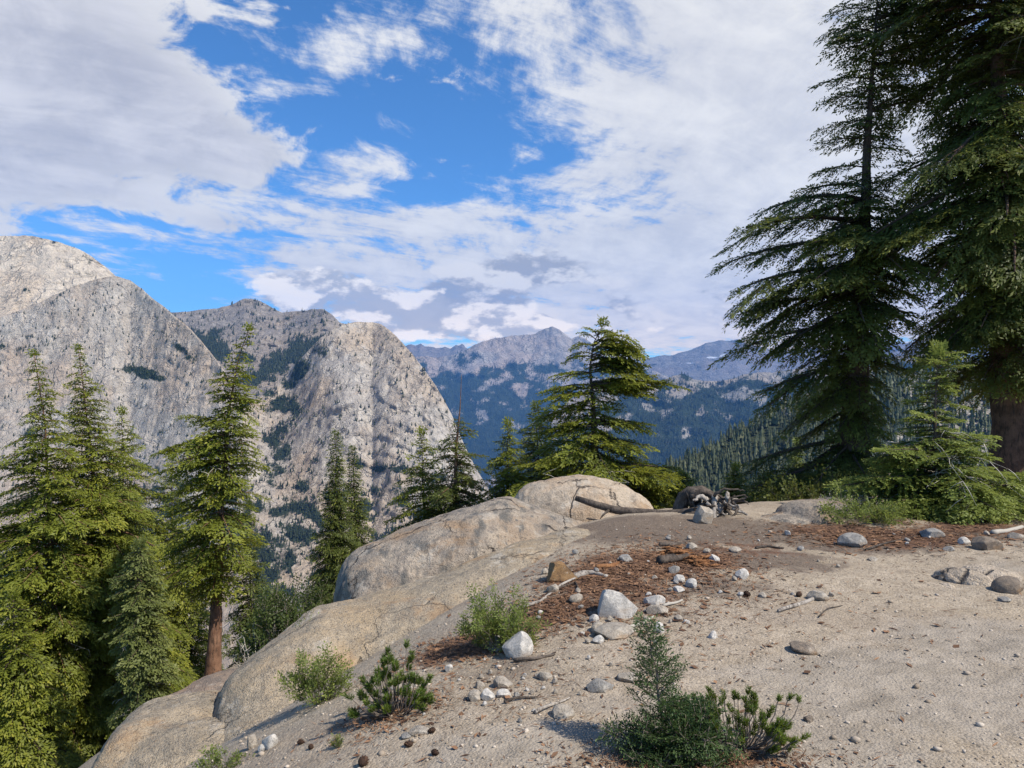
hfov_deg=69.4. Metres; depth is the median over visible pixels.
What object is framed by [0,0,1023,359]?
sky
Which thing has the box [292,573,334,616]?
shrub
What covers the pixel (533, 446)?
hemlock tree
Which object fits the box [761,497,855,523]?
bedrock slab
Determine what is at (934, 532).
stone
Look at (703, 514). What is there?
stone
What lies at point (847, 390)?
hemlock tree
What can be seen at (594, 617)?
stone
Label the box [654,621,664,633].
stone
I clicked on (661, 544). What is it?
bark slab
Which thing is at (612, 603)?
stone
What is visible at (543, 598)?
stick
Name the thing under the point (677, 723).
fir seedling
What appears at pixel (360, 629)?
bedrock slab
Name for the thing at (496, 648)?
stone
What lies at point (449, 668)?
stone
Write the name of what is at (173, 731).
boulder
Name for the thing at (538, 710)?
stick
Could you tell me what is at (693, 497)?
fallen log
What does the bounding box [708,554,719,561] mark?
stone
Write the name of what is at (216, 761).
shrub
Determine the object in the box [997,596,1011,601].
stone
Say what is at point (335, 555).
fir tree
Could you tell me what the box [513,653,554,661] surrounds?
stick
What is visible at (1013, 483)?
hemlock shrub
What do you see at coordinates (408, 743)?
pine cone
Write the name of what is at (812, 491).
shrub
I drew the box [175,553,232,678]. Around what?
hemlock tree
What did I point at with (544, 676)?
stone
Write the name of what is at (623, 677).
stone
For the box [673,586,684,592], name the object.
stone
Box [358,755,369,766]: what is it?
pine cone
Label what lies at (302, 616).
shrub
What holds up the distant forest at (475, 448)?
on the alpine peak terrain at (543, 347)
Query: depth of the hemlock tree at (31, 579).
12.74 m
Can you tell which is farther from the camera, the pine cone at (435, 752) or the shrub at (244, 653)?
the shrub at (244, 653)
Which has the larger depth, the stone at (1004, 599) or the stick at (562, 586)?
the stick at (562, 586)
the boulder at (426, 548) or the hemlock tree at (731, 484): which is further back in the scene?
the hemlock tree at (731, 484)
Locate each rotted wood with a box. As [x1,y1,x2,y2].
[659,546,693,554]
[683,555,719,566]
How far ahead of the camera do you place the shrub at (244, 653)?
9.27 m
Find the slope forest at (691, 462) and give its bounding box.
[646,358,991,499]
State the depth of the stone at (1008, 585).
5.71 m
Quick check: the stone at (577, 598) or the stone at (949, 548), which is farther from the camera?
the stone at (949, 548)
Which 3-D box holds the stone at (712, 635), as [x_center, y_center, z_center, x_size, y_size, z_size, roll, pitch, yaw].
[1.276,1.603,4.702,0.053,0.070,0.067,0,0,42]
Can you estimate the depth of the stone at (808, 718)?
3.48 m
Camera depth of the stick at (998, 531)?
7.96 m
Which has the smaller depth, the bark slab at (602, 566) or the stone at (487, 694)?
the stone at (487, 694)
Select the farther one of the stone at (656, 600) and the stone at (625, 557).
the stone at (625, 557)
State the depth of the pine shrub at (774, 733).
3.22 m
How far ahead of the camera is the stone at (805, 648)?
4.41 m
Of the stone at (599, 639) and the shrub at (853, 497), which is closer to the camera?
the stone at (599, 639)
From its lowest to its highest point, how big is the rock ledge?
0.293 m
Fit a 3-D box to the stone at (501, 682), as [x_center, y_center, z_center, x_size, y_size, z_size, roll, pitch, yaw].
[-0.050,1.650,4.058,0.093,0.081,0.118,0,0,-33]
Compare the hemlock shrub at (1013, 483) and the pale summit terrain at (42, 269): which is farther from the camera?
the pale summit terrain at (42, 269)
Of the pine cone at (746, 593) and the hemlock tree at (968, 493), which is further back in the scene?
the hemlock tree at (968, 493)
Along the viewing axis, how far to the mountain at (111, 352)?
1613.03 m
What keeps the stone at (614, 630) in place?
on the ground at (869, 681)
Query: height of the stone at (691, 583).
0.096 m
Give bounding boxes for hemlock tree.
[0,348,125,767]
[0,585,85,767]
[33,343,197,753]
[95,406,187,647]
[98,535,184,730]
[145,453,209,689]
[147,321,273,676]
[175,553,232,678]
[223,499,271,668]
[382,425,446,537]
[413,374,491,520]
[476,416,530,504]
[505,314,691,508]
[515,400,559,479]
[661,468,700,508]
[705,0,961,500]
[719,460,752,504]
[746,469,773,502]
[782,437,804,470]
[822,339,1023,525]
[826,0,1023,477]
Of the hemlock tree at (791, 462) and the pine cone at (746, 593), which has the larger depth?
the hemlock tree at (791, 462)
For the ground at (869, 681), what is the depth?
4.35 m
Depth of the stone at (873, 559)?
6.86 m
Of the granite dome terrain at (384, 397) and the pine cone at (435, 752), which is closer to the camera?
the pine cone at (435, 752)
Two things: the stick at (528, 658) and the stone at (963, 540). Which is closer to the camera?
the stick at (528, 658)
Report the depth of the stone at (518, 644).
4.54 m
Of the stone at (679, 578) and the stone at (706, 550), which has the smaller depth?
the stone at (679, 578)
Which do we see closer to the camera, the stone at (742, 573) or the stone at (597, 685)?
the stone at (597, 685)
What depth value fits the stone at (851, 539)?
7.41 m
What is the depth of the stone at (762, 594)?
5.60 m
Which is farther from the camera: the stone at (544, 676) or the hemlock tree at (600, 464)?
the hemlock tree at (600, 464)
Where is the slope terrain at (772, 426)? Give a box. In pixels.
[671,370,991,501]
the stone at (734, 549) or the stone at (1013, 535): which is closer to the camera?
the stone at (734, 549)
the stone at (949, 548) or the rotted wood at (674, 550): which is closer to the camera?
the rotted wood at (674, 550)
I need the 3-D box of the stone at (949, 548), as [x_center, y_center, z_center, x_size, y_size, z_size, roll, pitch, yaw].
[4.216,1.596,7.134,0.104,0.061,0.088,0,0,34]
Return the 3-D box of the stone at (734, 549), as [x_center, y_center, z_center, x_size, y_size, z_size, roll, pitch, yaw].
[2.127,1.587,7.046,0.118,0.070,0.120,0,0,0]
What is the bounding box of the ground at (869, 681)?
[79,469,1023,767]
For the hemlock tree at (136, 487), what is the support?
on the ground at (869, 681)
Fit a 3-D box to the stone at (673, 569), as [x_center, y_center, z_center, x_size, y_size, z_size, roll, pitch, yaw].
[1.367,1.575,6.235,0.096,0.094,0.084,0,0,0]
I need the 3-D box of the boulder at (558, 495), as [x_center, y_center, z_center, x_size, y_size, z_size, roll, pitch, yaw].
[1.043,1.894,10.799,2.133,1.120,1.480,0,0,0]
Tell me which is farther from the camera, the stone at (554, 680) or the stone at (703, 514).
the stone at (703, 514)
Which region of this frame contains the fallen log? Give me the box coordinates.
[575,485,748,519]
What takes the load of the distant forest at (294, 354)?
on the mountain at (297, 318)
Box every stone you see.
[247,734,257,749]
[258,744,264,751]
[262,734,277,749]
[401,732,411,738]
[408,725,428,735]
[445,664,452,671]
[468,689,480,701]
[475,681,485,688]
[480,688,494,700]
[487,636,500,651]
[493,676,512,688]
[496,689,510,697]
[502,631,532,658]
[538,672,551,680]
[542,568,547,573]
[547,561,577,582]
[547,584,558,591]
[552,678,558,683]
[552,704,574,720]
[569,593,582,602]
[587,678,613,692]
[589,614,598,622]
[590,621,602,633]
[592,635,603,643]
[593,622,635,639]
[597,589,637,618]
[617,672,637,682]
[619,554,632,561]
[643,595,665,604]
[646,605,667,614]
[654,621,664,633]
[668,566,679,573]
[673,574,684,582]
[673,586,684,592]
[673,614,682,619]
[685,578,696,587]
[686,542,696,549]
[693,505,713,523]
[703,548,710,552]
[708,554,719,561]
[708,631,717,638]
[728,546,741,552]
[735,568,748,579]
[758,592,766,597]
[789,641,817,654]
[803,715,812,722]
[807,590,828,600]
[837,532,866,546]
[867,556,877,561]
[919,528,944,537]
[943,546,954,551]
[958,537,970,544]
[971,536,1003,549]
[991,576,1023,594]
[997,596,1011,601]
[1007,532,1023,539]
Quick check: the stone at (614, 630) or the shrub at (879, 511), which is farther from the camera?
the shrub at (879, 511)
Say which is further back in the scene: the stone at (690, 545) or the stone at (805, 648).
the stone at (690, 545)
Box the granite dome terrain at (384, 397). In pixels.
[242,322,491,627]
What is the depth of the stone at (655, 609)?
5.18 m
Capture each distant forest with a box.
[0,282,253,659]
[172,298,340,397]
[247,331,487,608]
[415,348,655,488]
[521,355,963,484]
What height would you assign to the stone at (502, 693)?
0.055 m
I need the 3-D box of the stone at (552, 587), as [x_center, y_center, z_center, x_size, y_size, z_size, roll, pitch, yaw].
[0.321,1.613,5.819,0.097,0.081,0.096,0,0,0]
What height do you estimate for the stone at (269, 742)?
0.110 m
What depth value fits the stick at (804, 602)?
5.36 m
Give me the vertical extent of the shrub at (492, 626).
0.498 m
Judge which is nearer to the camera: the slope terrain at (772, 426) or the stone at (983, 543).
the stone at (983, 543)
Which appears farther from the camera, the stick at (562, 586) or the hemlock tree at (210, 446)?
the hemlock tree at (210, 446)
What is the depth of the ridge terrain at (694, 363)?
14110.84 m
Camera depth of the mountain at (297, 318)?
3341.24 m
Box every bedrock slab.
[170,668,236,694]
[213,528,590,741]
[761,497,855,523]
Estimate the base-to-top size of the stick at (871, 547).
0.040 m
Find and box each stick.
[504,696,537,702]
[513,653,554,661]
[523,576,577,608]
[534,697,569,713]
[546,581,578,594]
[662,599,682,605]
[755,545,783,548]
[777,597,814,611]
[818,605,842,616]
[865,535,916,550]
[990,525,1023,533]
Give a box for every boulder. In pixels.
[91,690,224,767]
[333,496,584,602]
[515,474,652,521]
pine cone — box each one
[297,738,304,744]
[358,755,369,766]
[403,740,412,747]
[427,727,435,732]
[431,748,438,755]
[743,590,750,596]
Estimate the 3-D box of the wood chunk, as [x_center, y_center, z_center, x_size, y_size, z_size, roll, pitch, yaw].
[0.646,1.588,6.142,0.304,0.067,0.138,0,0,7]
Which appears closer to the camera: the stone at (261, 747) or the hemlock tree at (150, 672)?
the stone at (261, 747)
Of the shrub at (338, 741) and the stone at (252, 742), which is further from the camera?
the stone at (252, 742)
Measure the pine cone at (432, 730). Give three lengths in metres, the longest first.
0.042 x 0.036 x 0.036 m
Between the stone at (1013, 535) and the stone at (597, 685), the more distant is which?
the stone at (1013, 535)
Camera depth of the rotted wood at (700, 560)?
6.50 m
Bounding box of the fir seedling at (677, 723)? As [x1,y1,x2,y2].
[595,612,748,767]
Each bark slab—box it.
[595,561,619,568]
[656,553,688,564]
[659,542,684,546]
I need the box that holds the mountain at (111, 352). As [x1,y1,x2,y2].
[0,276,254,668]
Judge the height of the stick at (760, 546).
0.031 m
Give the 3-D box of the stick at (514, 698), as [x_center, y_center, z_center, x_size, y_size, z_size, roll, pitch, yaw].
[0.044,1.613,3.797,0.182,0.022,0.046,0,0,-14]
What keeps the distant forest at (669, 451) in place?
on the wooded ridge terrain at (741, 393)
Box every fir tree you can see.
[301,427,360,604]
[341,444,375,552]
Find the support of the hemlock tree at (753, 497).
on the ground at (869, 681)
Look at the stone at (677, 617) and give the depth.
5.03 m
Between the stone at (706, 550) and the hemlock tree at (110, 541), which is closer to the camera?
the stone at (706, 550)
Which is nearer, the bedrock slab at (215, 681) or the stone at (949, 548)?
the stone at (949, 548)
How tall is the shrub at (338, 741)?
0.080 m
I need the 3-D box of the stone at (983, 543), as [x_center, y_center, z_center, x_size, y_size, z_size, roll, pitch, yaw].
[4.602,1.568,7.179,0.238,0.175,0.219,0,0,-24]
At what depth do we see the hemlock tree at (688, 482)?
13.44 m
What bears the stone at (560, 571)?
on the ground at (869, 681)
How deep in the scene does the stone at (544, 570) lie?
6.44 m
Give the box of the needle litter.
[271,514,1023,767]
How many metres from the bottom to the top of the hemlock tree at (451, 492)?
4.356 m
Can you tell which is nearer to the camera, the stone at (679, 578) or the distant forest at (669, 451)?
the stone at (679, 578)
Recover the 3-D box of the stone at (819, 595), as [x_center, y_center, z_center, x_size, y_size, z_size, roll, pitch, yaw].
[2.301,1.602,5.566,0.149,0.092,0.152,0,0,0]
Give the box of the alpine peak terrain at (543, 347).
[416,326,667,492]
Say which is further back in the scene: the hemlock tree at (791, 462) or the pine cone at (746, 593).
the hemlock tree at (791, 462)
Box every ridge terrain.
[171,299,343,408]
[406,339,988,380]
[521,354,978,483]
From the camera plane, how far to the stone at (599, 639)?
4.63 m
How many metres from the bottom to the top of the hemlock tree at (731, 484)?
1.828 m
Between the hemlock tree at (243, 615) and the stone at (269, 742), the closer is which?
the stone at (269, 742)
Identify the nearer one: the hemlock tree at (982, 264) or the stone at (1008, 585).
the stone at (1008, 585)
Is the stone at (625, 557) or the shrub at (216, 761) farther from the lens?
the stone at (625, 557)
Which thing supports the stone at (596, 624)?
on the ground at (869, 681)
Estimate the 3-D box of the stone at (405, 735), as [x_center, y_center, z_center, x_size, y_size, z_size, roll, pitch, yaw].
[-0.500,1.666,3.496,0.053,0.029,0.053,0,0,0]
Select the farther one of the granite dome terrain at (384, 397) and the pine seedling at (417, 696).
the granite dome terrain at (384, 397)
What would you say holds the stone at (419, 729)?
on the ground at (869, 681)
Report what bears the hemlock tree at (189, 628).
on the ground at (869, 681)
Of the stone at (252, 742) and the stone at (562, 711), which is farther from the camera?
the stone at (252, 742)
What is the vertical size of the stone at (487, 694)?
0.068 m
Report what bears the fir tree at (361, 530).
on the ground at (869, 681)
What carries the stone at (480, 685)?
on the ground at (869, 681)
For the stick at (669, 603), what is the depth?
5.37 m
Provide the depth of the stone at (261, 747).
3.94 m
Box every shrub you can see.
[187,743,254,767]
[226,572,319,664]
[233,616,282,667]
[273,641,356,707]
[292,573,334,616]
[295,606,318,625]
[328,733,343,747]
[453,578,551,654]
[687,685,811,754]
[748,463,860,501]
[817,494,923,525]
[818,481,884,508]
[987,471,1023,513]
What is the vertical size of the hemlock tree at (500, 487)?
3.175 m
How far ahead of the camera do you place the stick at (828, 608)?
5.26 m
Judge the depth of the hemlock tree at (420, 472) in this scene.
14.88 m
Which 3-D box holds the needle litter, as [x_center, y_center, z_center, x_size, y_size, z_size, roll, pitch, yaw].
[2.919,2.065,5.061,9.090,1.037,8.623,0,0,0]
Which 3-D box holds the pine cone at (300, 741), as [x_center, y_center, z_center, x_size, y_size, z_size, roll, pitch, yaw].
[-1.094,1.855,3.830,0.042,0.036,0.036,0,11,0]
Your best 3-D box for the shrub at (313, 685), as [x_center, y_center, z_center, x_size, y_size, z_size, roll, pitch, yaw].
[-1.240,1.858,4.726,0.519,0.417,0.451,0,0,0]
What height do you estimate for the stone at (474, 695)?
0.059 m
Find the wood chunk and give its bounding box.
[574,570,607,577]
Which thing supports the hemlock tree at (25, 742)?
on the ground at (869, 681)
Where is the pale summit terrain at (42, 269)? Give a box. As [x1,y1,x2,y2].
[0,235,114,316]
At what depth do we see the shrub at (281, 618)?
9.47 m

